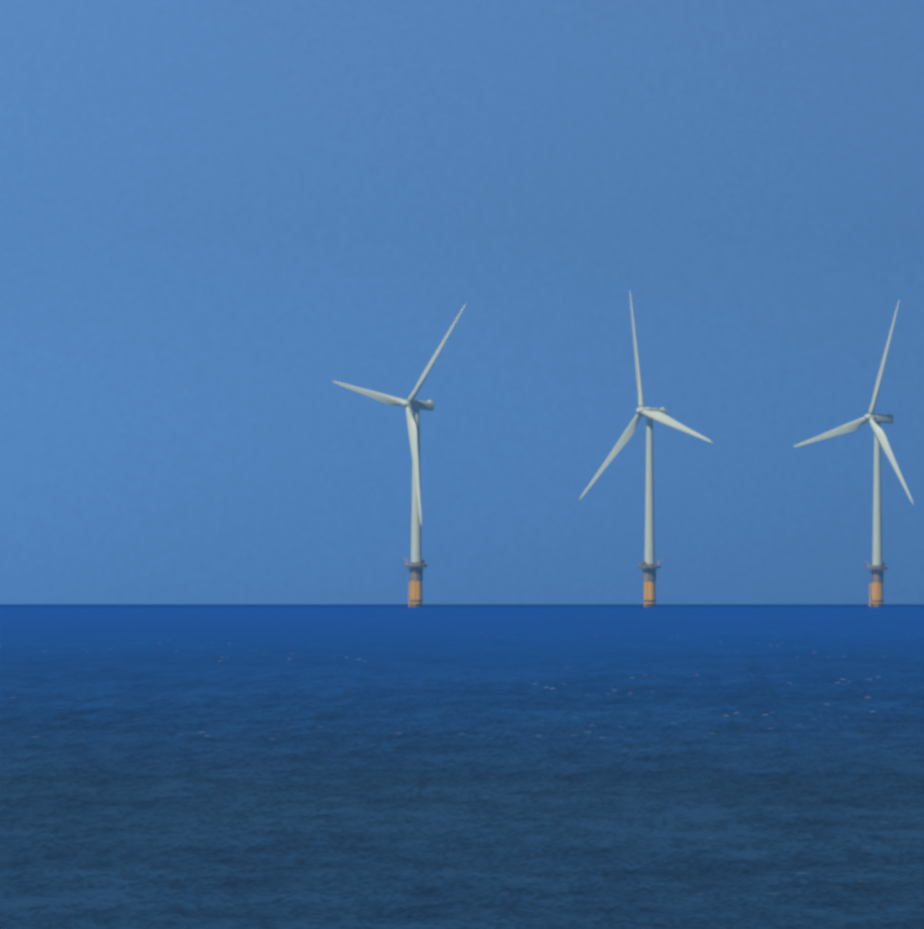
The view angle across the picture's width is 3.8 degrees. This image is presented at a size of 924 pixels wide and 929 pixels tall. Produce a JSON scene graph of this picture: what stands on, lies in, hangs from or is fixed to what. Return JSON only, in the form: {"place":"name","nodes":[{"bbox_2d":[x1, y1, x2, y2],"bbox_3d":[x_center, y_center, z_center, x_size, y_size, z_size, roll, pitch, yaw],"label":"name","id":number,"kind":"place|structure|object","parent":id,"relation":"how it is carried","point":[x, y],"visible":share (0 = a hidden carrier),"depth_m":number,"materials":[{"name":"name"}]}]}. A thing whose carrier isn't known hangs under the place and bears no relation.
{"place":"outdoors","nodes":[
{"label":"outdoors","id":0,"kind":"place"},
{"bbox_2d":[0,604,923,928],"bbox_3d":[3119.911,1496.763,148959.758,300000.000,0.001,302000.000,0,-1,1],"label":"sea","id":1,"kind":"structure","parent":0,"point":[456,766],"depth_m":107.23,"materials":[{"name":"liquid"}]},
{"bbox_2d":[331,304,465,606],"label":"wind turbine","id":2,"kind":"object","parent":1,"relation":"on","point":[417,564],"visible":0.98,"depth_m":5786.48,"materials":[{"name":"white paint"}]},
{"bbox_2d":[578,293,712,606],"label":"wind turbine","id":3,"kind":"object","parent":1,"relation":"on","point":[648,566],"visible":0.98,"depth_m":6003.98,"materials":[{"name":"white paint"}]},
{"bbox_2d":[792,301,913,606],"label":"wind turbine","id":4,"kind":"object","parent":1,"relation":"on","point":[877,566],"visible":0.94,"depth_m":6206.98,"materials":[{"name":"white paint"}]},
{"bbox_2d":[0,0,923,603],"label":"sky","id":5,"kind":"structure","parent":0,"point":[215,215],"materials":[{"name":"blue"}]}
]}

